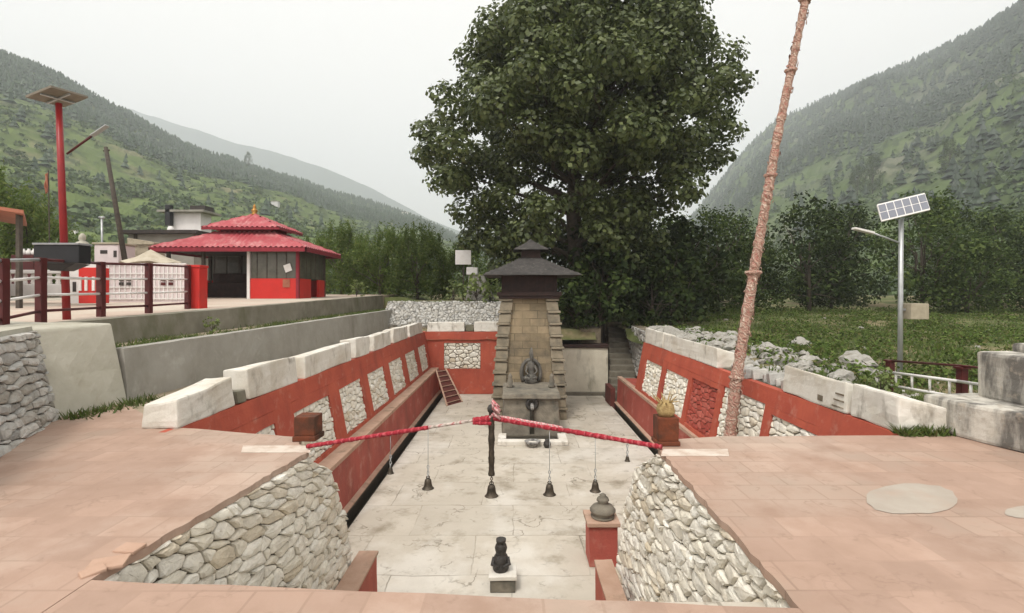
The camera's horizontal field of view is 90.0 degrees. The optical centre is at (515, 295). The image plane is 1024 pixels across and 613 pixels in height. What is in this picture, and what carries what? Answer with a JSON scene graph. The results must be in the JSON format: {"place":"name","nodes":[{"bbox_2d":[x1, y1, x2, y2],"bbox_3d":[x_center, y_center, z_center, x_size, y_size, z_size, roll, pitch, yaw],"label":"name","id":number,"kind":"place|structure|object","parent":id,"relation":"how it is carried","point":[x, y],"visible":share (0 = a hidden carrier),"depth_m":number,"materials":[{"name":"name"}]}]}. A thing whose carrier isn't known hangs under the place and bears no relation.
{"place":"outdoors","nodes":[
{"label":"outdoors","id":0,"kind":"place"},
{"bbox_2d":[106,263,186,301],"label":"panel wall","id":1,"kind":"structure","parent":0,"point":[124,271],"depth_m":17.80,"materials":[{"name":"white paint"}]},
{"bbox_2d":[10,294,398,321],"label":"plaza","id":2,"kind":"structure","parent":0,"point":[54,302],"depth_m":14.48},
{"bbox_2d":[0,207,26,307],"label":"gateway","id":3,"kind":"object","parent":2,"relation":"on","point":[17,217],"depth_m":13.40,"materials":[{"name":"metal"}]},
{"bbox_2d":[0,159,59,297],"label":"leafy tree","id":4,"kind":"object","parent":2,"relation":"on","point":[42,232],"visible":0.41,"depth_m":22.82,"materials":[{"name":"green plant"}]},
{"bbox_2d":[10,270,60,295],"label":"panel wall","id":5,"kind":"structure","parent":2,"relation":"on","point":[28,289],"depth_m":16.70,"materials":[{"name":"white paint"}]},
{"bbox_2d":[0,182,73,297],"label":"leafy tree","id":6,"kind":"object","parent":2,"relation":"on","point":[25,243],"visible":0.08,"depth_m":23.92,"materials":[{"name":"green plant"}]},
{"bbox_2d":[0,209,98,296],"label":"leafy tree","id":7,"kind":"object","parent":2,"relation":"on","point":[75,238],"visible":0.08,"depth_m":27.00,"materials":[{"name":"green plant"}]},
{"bbox_2d":[25,85,109,319],"bbox_3d":[-7.944,-1.615,9.110,1.197,4.144,0.675,0,0,10],"label":"solar lamp","id":8,"kind":"object","parent":2,"relation":"on","point":[75,256],"visible":0.96,"depth_m":9.15,"materials":[{"name":"metal"}]},
{"bbox_2d":[70,267,108,302],"bbox_3d":[-13.165,-0.316,15.630,1.120,1.080,0.540,0,0,0],"label":"low wall panel","id":9,"kind":"object","parent":2,"relation":"on","point":[82,286],"visible":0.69,"depth_m":15.40,"materials":[{"name":"red paint"}]},
{"bbox_2d":[0,257,190,323],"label":"fence","id":10,"kind":"object","parent":2,"relation":"on","point":[40,278],"visible":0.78,"depth_m":9.14,"materials":[{"name":"metal"}]},
{"bbox_2d":[92,242,136,262],"bbox_3d":[-17.592,-1.048,22.500,1.160,2.497,1.100,0,0,0],"label":"pink hut","id":11,"kind":"object","parent":2,"relation":"on","point":[107,252],"visible":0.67,"depth_m":22.00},
{"bbox_2d":[103,147,127,259],"bbox_3d":[-15.588,-3.358,20.003,1.023,4.934,0.194,0,0,0],"label":"utility pole","id":12,"kind":"object","parent":2,"relation":"on","point":[106,150],"visible":0.85,"depth_m":19.94,"materials":[{"name":"brown wood"}]},
{"bbox_2d":[119,249,181,262],"bbox_3d":[-13.392,-0.730,18.800,2.100,1.960,1.400,0,0,0],"label":"tarpaulin canopy","id":13,"kind":"object","parent":2,"relation":"on","point":[150,256],"visible":0.75,"depth_m":18.52,"materials":[{"name":"beige fabric"}]},
{"bbox_2d":[123,230,209,279],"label":"grey shed","id":14,"kind":"structure","parent":2,"relation":"on","point":[159,236],"depth_m":28.50,"materials":[{"name":"paint"}]},
{"bbox_2d":[191,265,208,308],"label":"red pillar","id":15,"kind":"structure","parent":2,"relation":"on","point":[198,286],"depth_m":13.20,"materials":[{"name":"paint"}]},
{"bbox_2d":[148,204,340,298],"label":"pavilion","id":16,"kind":"structure","parent":2,"relation":"on","point":[249,256],"depth_m":22.32,"materials":[{"name":"red metal"}]},
{"bbox_2d":[0,71,488,293],"bbox_3d":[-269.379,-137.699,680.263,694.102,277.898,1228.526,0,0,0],"label":"hill","id":17,"kind":"structure","parent":0,"point":[88,156],"depth_m":228.17,"materials":[{"name":"green plant"}]},
{"bbox_2d":[0,49,495,261],"bbox_3d":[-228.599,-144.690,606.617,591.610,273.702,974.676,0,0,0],"label":"forest","id":18,"kind":"object","parent":17,"relation":"on","point":[19,80],"visible":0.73,"depth_m":386.54,"materials":[{"name":"plant"}]},
{"bbox_2d":[0,94,501,294],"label":"shrubbery","id":19,"kind":"object","parent":17,"relation":"on","point":[86,209],"visible":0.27,"depth_m":177.45,"materials":[{"name":"green plant"}]},
{"bbox_2d":[116,105,561,288],"bbox_3d":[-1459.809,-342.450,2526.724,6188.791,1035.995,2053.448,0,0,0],"label":"mountain","id":20,"kind":"structure","parent":0,"point":[292,166],"depth_m":2109.09,"materials":[{"name":"grey"}]},
{"bbox_2d":[348,394,653,599],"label":"floor","id":21,"kind":"structure","parent":0,"point":[447,530],"depth_m":10.75,"materials":[{"name":"stone"}]},
{"bbox_2d":[104,457,352,589],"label":"rubble wall","id":22,"kind":"structure","parent":21,"relation":"on","point":[288,528],"depth_m":4.59,"materials":[{"name":"stone"}]},
{"bbox_2d":[347,398,441,527],"bbox_3d":[0.325,4.630,14.550,7.450,0.140,16.700,0,0,0],"label":"gutter","id":23,"kind":"object","parent":21,"relation":"on","point":[361,508],"visible":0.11,"depth_m":12.72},
{"bbox_2d":[435,368,462,405],"bbox_3d":[-2.785,3.805,21.602,0.849,1.309,2.312,0,0,-22],"label":"step ladder","id":24,"kind":"object","parent":21,"relation":"on","point":[451,394],"visible":0.97,"depth_m":21.55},
{"bbox_2d":[422,331,496,397],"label":"tank back wall","id":25,"kind":"structure","parent":21,"relation":"on","point":[465,359],"depth_m":22.90,"materials":[{"name":"red paint"}]},
{"bbox_2d":[427,322,465,331],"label":"parapet block","id":26,"kind":"structure","parent":25,"relation":"on","point":[444,326],"depth_m":22.94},
{"bbox_2d":[474,321,497,331],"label":"parapet block","id":27,"kind":"structure","parent":25,"relation":"on","point":[485,326],"depth_m":22.94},
{"bbox_2d":[488,536,516,592],"bbox_3d":[-0.190,4.035,7.765,0.422,0.738,0.415,0,0,0],"label":"stone idol","id":28,"kind":"object","parent":21,"relation":"on","point":[502,577],"visible":1,"depth_m":7.64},
{"bbox_2d":[482,239,581,435],"bbox_3d":[0.584,1.126,18.505,3.497,6.571,5.647,0,0,0],"label":"stone shrine","id":29,"kind":"object","parent":21,"relation":"on","point":[529,382],"visible":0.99,"depth_m":18.34,"materials":[{"name":"stone"}]},
{"bbox_2d":[498,433,567,447],"bbox_3d":[0.519,4.315,15.335,2.084,0.190,1.238,0,0,0],"label":"water basin","id":30,"kind":"object","parent":21,"relation":"on","point":[559,439],"visible":0.98,"depth_m":15.11,"materials":[{"name":"stone"}]},
{"bbox_2d":[335,550,765,606],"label":"wall","id":31,"kind":"structure","parent":21,"relation":"on","point":[360,574],"depth_m":6.49,"materials":[{"name":"red paint"}]},
{"bbox_2d":[562,343,608,397],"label":"plaster wall","id":32,"kind":"structure","parent":21,"relation":"on","point":[586,367],"depth_m":22.80,"materials":[{"name":"paint"}]},
{"bbox_2d":[583,493,620,566],"bbox_3d":[1.430,3.835,8.530,0.540,1.130,0.540,0,0,0],"label":"kalash pedestal","id":33,"kind":"object","parent":21,"relation":"on","point":[603,524],"visible":0.98,"depth_m":8.30,"materials":[{"name":"red paint"}]},
{"bbox_2d":[574,322,647,408],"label":"stone steps","id":34,"kind":"structure","parent":21,"relation":"on","point":[624,355],"depth_m":23.31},
{"bbox_2d":[616,454,789,607],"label":"rubble wall","id":35,"kind":"structure","parent":21,"relation":"on","point":[678,543],"depth_m":4.75,"materials":[{"name":"stone"}]},
{"bbox_2d":[0,0,1017,250],"label":"sky","id":36,"kind":"structure","parent":0,"point":[337,86],"materials":[{"name":"white"}]},
{"bbox_2d":[0,404,1023,612],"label":"terrace","id":37,"kind":"structure","parent":0,"point":[804,524],"depth_m":3.66,"materials":[{"name":"stone"}]},
{"bbox_2d":[0,326,60,456],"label":"rubble wall","id":38,"kind":"structure","parent":37,"relation":"on","point":[27,406],"depth_m":5.89,"materials":[{"name":"grey stone"}]},
{"bbox_2d":[0,321,126,416],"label":"concrete buttress","id":39,"kind":"structure","parent":37,"relation":"on","point":[82,364],"depth_m":7.21,"materials":[{"name":"concrete"}]},
{"bbox_2d":[78,563,106,578],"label":"paving slab","id":40,"kind":"structure","parent":37,"relation":"on","point":[100,568],"depth_m":2.95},
{"bbox_2d":[84,553,130,570],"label":"paving slab","id":41,"kind":"structure","parent":37,"relation":"on","point":[115,562],"depth_m":3.05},
{"bbox_2d":[112,542,146,554],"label":"paving slab","id":42,"kind":"structure","parent":37,"relation":"on","point":[132,548],"depth_m":3.21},
{"bbox_2d":[241,446,310,452],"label":"stone slab","id":43,"kind":"structure","parent":37,"relation":"on","point":[274,449],"depth_m":5.31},
{"bbox_2d":[292,412,323,441],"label":"brown block","id":44,"kind":"structure","parent":37,"relation":"on","point":[308,426],"depth_m":5.62,"materials":[{"name":"stone"}]},
{"bbox_2d":[306,400,662,449],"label":"bell beam","id":45,"kind":"structure","parent":37,"relation":"on","point":[483,420],"depth_m":5.30,"materials":[{"name":"red fabric"}]},
{"bbox_2d":[485,404,497,498],"bbox_3d":[-0.248,1.612,5.320,0.147,0.974,0.145,0,0,0],"label":"hanging bell","id":46,"kind":"object","parent":45,"relation":"hanging from","point":[491,493],"visible":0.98,"depth_m":5.29,"materials":[{"name":"brown metal"}]},
{"bbox_2d":[58,308,955,436],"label":"weeds","id":47,"kind":"object","parent":37,"relation":"on","point":[915,431],"visible":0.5,"depth_m":7.43,"materials":[{"name":"green plant"}]},
{"bbox_2d":[651,413,679,445],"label":"brown block","id":48,"kind":"structure","parent":37,"relation":"on","point":[665,431],"depth_m":5.45,"materials":[{"name":"stone"}]},
{"bbox_2d":[652,392,679,417],"bbox_3d":[1.633,1.177,5.549,0.280,0.260,0.241,0,0,-42],"label":"dried bundle","id":49,"kind":"object","parent":48,"relation":"on","point":[665,408],"visible":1,"depth_m":5.49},
{"bbox_2d":[661,449,728,455],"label":"stone slab","id":50,"kind":"structure","parent":37,"relation":"on","point":[694,452],"depth_m":5.21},
{"bbox_2d":[867,483,956,513],"bbox_3d":[3.138,1.596,4.045,1.001,0.001,0.475,0,0,-28],"label":"terrace patch","id":51,"kind":"object","parent":37,"relation":"on","point":[903,498],"visible":1,"depth_m":4.03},
{"bbox_2d":[923,343,1023,452],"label":"stepped pier","id":52,"kind":"structure","parent":37,"relation":"on","point":[991,411],"depth_m":5.74,"materials":[{"name":"concrete"}]},
{"bbox_2d":[384,294,1023,400],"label":"ground","id":53,"kind":"structure","parent":0,"point":[571,333],"depth_m":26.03,"materials":[{"name":"plant"}]},
{"bbox_2d":[127,238,164,256],"bbox_3d":[-17.212,-1.233,24.000,1.200,2.867,1.000,0,0,0],"label":"tin lean to","id":54,"kind":"object","parent":53,"relation":"on","point":[141,247],"visible":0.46,"depth_m":23.60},
{"bbox_2d":[157,205,220,232],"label":"white house","id":55,"kind":"structure","parent":53,"relation":"on","point":[195,217],"depth_m":46.00,"materials":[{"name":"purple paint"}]},
{"bbox_2d":[59,295,382,343],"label":"retaining wall","id":56,"kind":"structure","parent":53,"relation":"on","point":[133,328],"depth_m":12.53,"materials":[{"name":"concrete"}]},
{"bbox_2d":[116,310,391,400],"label":"retaining wall","id":57,"kind":"structure","parent":53,"relation":"on","point":[155,368],"depth_m":10.37,"materials":[{"name":"grey concrete"}]},
{"bbox_2d":[168,331,440,525],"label":"tank side wall","id":58,"kind":"structure","parent":53,"relation":"on","point":[393,387],"depth_m":11.87,"materials":[{"name":"red paint"}]},
{"bbox_2d":[143,376,233,428],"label":"parapet block","id":59,"kind":"structure","parent":58,"relation":"on","point":[192,403],"depth_m":6.50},
{"bbox_2d":[221,357,296,400],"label":"parapet block","id":60,"kind":"structure","parent":58,"relation":"on","point":[258,379],"depth_m":8.33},
{"bbox_2d":[286,342,350,377],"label":"parapet block","id":61,"kind":"structure","parent":58,"relation":"on","point":[312,362],"depth_m":10.81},
{"bbox_2d":[340,336,369,357],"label":"parapet block","id":62,"kind":"structure","parent":58,"relation":"on","point":[359,346],"depth_m":13.31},
{"bbox_2d":[368,330,390,350],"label":"parapet block","id":63,"kind":"structure","parent":58,"relation":"on","point":[378,340],"depth_m":15.46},
{"bbox_2d":[382,326,407,343],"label":"parapet block","id":64,"kind":"structure","parent":58,"relation":"on","point":[397,334],"depth_m":17.83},
{"bbox_2d":[309,220,374,294],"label":"willow bush","id":65,"kind":"object","parent":53,"relation":"on","point":[342,239],"visible":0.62,"depth_m":30.43,"materials":[{"name":"green plant"}]},
{"bbox_2d":[342,219,413,296],"bbox_3d":[-8.177,-1.996,30.013,4.378,4.923,4.200,0,0,0],"label":"willow bush","id":66,"kind":"object","parent":53,"relation":"on","point":[377,262],"visible":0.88,"depth_m":29.36,"materials":[{"name":"green plant"}]},
{"bbox_2d":[383,218,446,299],"bbox_3d":[-5.592,-1.995,29.919,4.412,5.289,4.320,0,0,-36],"label":"willow bush","id":67,"kind":"object","parent":53,"relation":"on","point":[414,246],"visible":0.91,"depth_m":29.20,"materials":[{"name":"green plant"}]},
{"bbox_2d":[385,300,501,328],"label":"rubble bank","id":68,"kind":"structure","parent":53,"relation":"on","point":[414,311],"depth_m":24.55,"materials":[{"name":"grey stone"}]},
{"bbox_2d":[413,226,481,299],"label":"willow bush","id":69,"kind":"object","parent":53,"relation":"on","point":[450,265],"visible":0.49,"depth_m":30.89,"materials":[{"name":"green plant"}]},
{"bbox_2d":[455,250,470,299],"bbox_3d":[-2.734,-0.897,26.848,0.822,2.994,0.135,0,0,0],"label":"white board","id":70,"kind":"object","parent":53,"relation":"on","point":[463,257],"visible":0.94,"depth_m":26.78,"materials":[{"name":"paint"}]},
{"bbox_2d":[442,237,498,297],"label":"willow bush","id":71,"kind":"object","parent":53,"relation":"on","point":[475,255],"visible":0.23,"depth_m":35.70,"materials":[{"name":"green plant"}]},
{"bbox_2d":[460,273,489,300],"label":"leafy plant","id":72,"kind":"object","parent":53,"relation":"on","point":[474,288],"visible":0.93,"depth_m":25.75,"materials":[{"name":"green plant"}]},
{"bbox_2d":[466,267,495,300],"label":"stone pier","id":73,"kind":"structure","parent":53,"relation":"on","point":[470,271],"depth_m":26.66,"materials":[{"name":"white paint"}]},
{"bbox_2d":[557,273,602,329],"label":"dark shrub","id":74,"kind":"object","parent":53,"relation":"on","point":[585,321],"visible":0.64,"depth_m":23.49,"materials":[{"name":"green plant"}]},
{"bbox_2d":[408,0,758,322],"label":"broadleaf tree","id":75,"kind":"object","parent":53,"relation":"on","point":[571,65],"visible":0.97,"depth_m":23.21,"materials":[{"name":"green plant"}]},
{"bbox_2d":[556,271,615,327],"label":"dark shrub","id":76,"kind":"object","parent":53,"relation":"on","point":[593,290],"visible":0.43,"depth_m":23.73,"materials":[{"name":"green plant"}]},
{"bbox_2d":[541,215,656,342],"bbox_3d":[4.215,-0.979,26.295,6.041,6.767,5.717,0,0,-40],"label":"dark shrub","id":77,"kind":"object","parent":53,"relation":"on","point":[556,259],"visible":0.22,"depth_m":25.31,"materials":[{"name":"green plant"}]},
{"bbox_2d":[559,241,648,342],"bbox_3d":[4.030,-0.206,24.345,4.292,4.808,4.062,0,0,34],"label":"dark shrub","id":78,"kind":"object","parent":53,"relation":"on","point":[617,287],"visible":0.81,"depth_m":23.59,"materials":[{"name":"green plant"}]},
{"bbox_2d":[617,257,694,327],"bbox_3d":[6.615,0.202,24.375,3.656,4.096,3.460,0,0,16],"label":"dark shrub","id":79,"kind":"object","parent":53,"relation":"on","point":[653,274],"visible":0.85,"depth_m":24.11,"materials":[{"name":"green plant"}]},
{"bbox_2d":[633,240,714,325],"bbox_3d":[7.693,-0.374,25.683,4.363,5.164,4.610,0,0,-25],"label":"dark shrub","id":80,"kind":"object","parent":53,"relation":"on","point":[659,257],"visible":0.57,"depth_m":25.10,"materials":[{"name":"green plant"}]},
{"bbox_2d":[647,241,721,322],"bbox_3d":[8.746,-0.374,26.978,4.062,4.808,4.292,0,0,31],"label":"dark shrub","id":81,"kind":"object","parent":53,"relation":"on","point":[700,283],"visible":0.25,"depth_m":26.31,"materials":[{"name":"green plant"}]},
{"bbox_2d":[646,210,743,315],"bbox_3d":[9.409,-1.294,28.323,6.041,6.767,5.717,0,0,-9],"label":"dark shrub","id":82,"kind":"object","parent":53,"relation":"on","point":[681,225],"visible":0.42,"depth_m":27.65,"materials":[{"name":"green plant"}]},
{"bbox_2d":[670,244,736,315],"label":"dark shrub","id":83,"kind":"object","parent":53,"relation":"on","point":[722,295],"visible":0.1,"depth_m":29.36,"materials":[{"name":"green plant"}]},
{"bbox_2d":[691,204,762,311],"bbox_3d":[13.671,-2.259,34.921,6.040,7.938,6.061,0,0,22],"label":"hedgerow tree","id":84,"kind":"object","parent":53,"relation":"on","point":[714,222],"visible":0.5,"depth_m":33.96,"materials":[{"name":"green plant"}]},
{"bbox_2d":[704,209,776,304],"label":"hedgerow tree","id":85,"kind":"object","parent":53,"relation":"on","point":[745,222],"visible":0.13,"depth_m":46.06,"materials":[{"name":"green plant"}]},
{"bbox_2d":[707,234,808,311],"bbox_3d":[16.681,-1.373,36.376,6.931,5.976,6.632,0,0,-20],"label":"hedgerow tree","id":86,"kind":"object","parent":53,"relation":"on","point":[761,296],"visible":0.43,"depth_m":35.12,"materials":[{"name":"green plant"}]},
{"bbox_2d":[614,342,951,454],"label":"tank side wall","id":87,"kind":"structure","parent":53,"relation":"on","point":[699,390],"depth_m":11.40,"materials":[{"name":"red paint"}]},
{"bbox_2d":[645,328,673,348],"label":"parapet block","id":88,"kind":"structure","parent":87,"relation":"on","point":[654,337],"depth_m":16.31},
{"bbox_2d":[664,334,733,367],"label":"parapet block","id":89,"kind":"structure","parent":87,"relation":"on","point":[713,356],"depth_m":12.37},
{"bbox_2d":[731,361,783,389],"bbox_3d":[4.773,1.514,9.917,0.656,0.288,2.740,0,0,0],"label":"broken coping","id":90,"kind":"object","parent":87,"relation":"on","point":[757,373],"visible":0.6,"depth_m":9.74,"materials":[{"name":"concrete"}]},
{"bbox_2d":[723,0,810,435],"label":"prayer pole","id":91,"kind":"object","parent":87,"relation":"attached to","point":[753,274],"visible":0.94,"depth_m":9.38,"materials":[{"name":"wood"}]},
{"bbox_2d":[783,365,852,413],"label":"parapet block","id":92,"kind":"structure","parent":87,"relation":"on","point":[832,393],"depth_m":7.51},
{"bbox_2d":[851,384,945,432],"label":"parapet block","id":93,"kind":"structure","parent":87,"relation":"on","point":[882,408],"depth_m":6.07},
{"bbox_2d":[762,190,869,311],"bbox_3d":[20.211,-2.740,35.312,7.542,8.899,7.390,0,0,10],"label":"hedgerow tree","id":94,"kind":"object","parent":53,"relation":"on","point":[813,241],"visible":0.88,"depth_m":34.99,"materials":[{"name":"green plant"}]},
{"bbox_2d":[696,331,938,396],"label":"gravel","id":95,"kind":"structure","parent":53,"relation":"on","point":[816,368],"depth_m":12.26,"materials":[{"name":"grey stone"}]},
{"bbox_2d":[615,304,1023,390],"bbox_3d":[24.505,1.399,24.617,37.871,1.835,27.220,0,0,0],"label":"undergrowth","id":96,"kind":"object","parent":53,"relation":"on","point":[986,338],"visible":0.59,"depth_m":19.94,"materials":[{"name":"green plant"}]},
{"bbox_2d":[784,233,882,311],"bbox_3d":[22.589,-1.498,36.800,6.108,6.377,5.881,0,0,21],"label":"hedgerow tree","id":97,"kind":"object","parent":53,"relation":"on","point":[841,246],"visible":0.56,"depth_m":35.89,"materials":[{"name":"green plant"}]},
{"bbox_2d":[782,199,912,304],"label":"hedgerow tree","id":98,"kind":"object","parent":53,"relation":"on","point":[854,215],"visible":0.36,"depth_m":45.40,"materials":[{"name":"green plant"}]},
{"bbox_2d":[838,350,877,367],"bbox_3d":[8.486,1.655,12.643,0.895,0.547,0.885,-18,20,-38],"label":"rock","id":99,"kind":"object","parent":53,"relation":"on","point":[851,356],"visible":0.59,"depth_m":12.47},
{"bbox_2d":[862,367,901,393],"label":"leafy plant","id":100,"kind":"object","parent":53,"relation":"on","point":[884,377],"visible":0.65,"depth_m":10.57,"materials":[{"name":"green plant"}]},
{"bbox_2d":[851,193,929,371],"bbox_3d":[8.774,0.036,11.973,1.714,4.921,0.333,0,0,0],"label":"solar lamp","id":101,"kind":"object","parent":53,"relation":"on","point":[902,207],"visible":0.99,"depth_m":11.95,"materials":[{"name":"metal"}]},
{"bbox_2d":[862,186,991,310],"bbox_3d":[27.679,-2.796,34.756,7.019,9.192,6.993,0,0,-34],"label":"hedgerow tree","id":102,"kind":"object","parent":53,"relation":"on","point":[931,219],"visible":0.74,"depth_m":34.18,"materials":[{"name":"green plant"}]},
{"bbox_2d":[883,359,977,393],"bbox_3d":[7.825,1.739,8.800,0.195,1.322,4.609,0,0,6],"label":"railing","id":103,"kind":"object","parent":53,"relation":"on","point":[961,381],"visible":0.53,"depth_m":9.46,"materials":[{"name":"metal"}]},
{"bbox_2d":[890,198,995,306],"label":"hedgerow tree","id":104,"kind":"object","parent":53,"relation":"on","point":[961,220],"visible":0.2,"depth_m":44.10,"materials":[{"name":"green plant"}]},
{"bbox_2d":[903,232,1023,313],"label":"hedgerow tree","id":105,"kind":"object","parent":53,"relation":"on","point":[990,298],"visible":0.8,"depth_m":33.30,"materials":[{"name":"green plant"}]},
{"bbox_2d":[910,202,1023,305],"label":"hedgerow tree","id":106,"kind":"object","parent":53,"relation":"on","point":[996,223],"visible":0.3,"depth_m":44.57,"materials":[{"name":"green plant"}]},
{"bbox_2d":[980,223,1023,311],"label":"hedgerow tree","id":107,"kind":"object","parent":53,"relation":"on","point":[1017,247],"visible":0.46,"depth_m":34.86,"materials":[{"name":"green plant"}]},
{"bbox_2d":[689,7,1023,295],"bbox_3d":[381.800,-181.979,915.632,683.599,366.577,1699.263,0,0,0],"label":"hill","id":108,"kind":"structure","parent":0,"point":[813,173],"depth_m":308.97,"materials":[{"name":"plant"}]},
{"bbox_2d":[689,0,1023,257],"bbox_3d":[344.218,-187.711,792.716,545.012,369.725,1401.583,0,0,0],"label":"forest","id":109,"kind":"object","parent":108,"relation":"on","point":[999,54],"visible":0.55,"depth_m":422.12,"materials":[{"name":"plant"}]},
{"bbox_2d":[848,165,866,195],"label":"hillside tree","id":110,"kind":"object","parent":108,"relation":"on","point":[857,171],"visible":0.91,"depth_m":267.28,"materials":[{"name":"green plant"}]},
{"bbox_2d":[712,49,1023,295],"bbox_3d":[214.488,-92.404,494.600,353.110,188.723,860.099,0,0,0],"label":"shrubbery","id":111,"kind":"object","parent":108,"relation":"on","point":[1013,176],"visible":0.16,"depth_m":203.72,"materials":[{"name":"green plant"}]},
{"bbox_2d":[860,153,882,193],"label":"hillside tree","id":112,"kind":"object","parent":108,"relation":"on","point":[872,174],"visible":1,"depth_m":263.89,"materials":[{"name":"green plant"}]},
{"bbox_2d":[937,137,961,175],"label":"hillside tree","id":113,"kind":"object","parent":108,"relation":"on","point":[952,143],"visible":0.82,"depth_m":209.91,"materials":[{"name":"green plant"}]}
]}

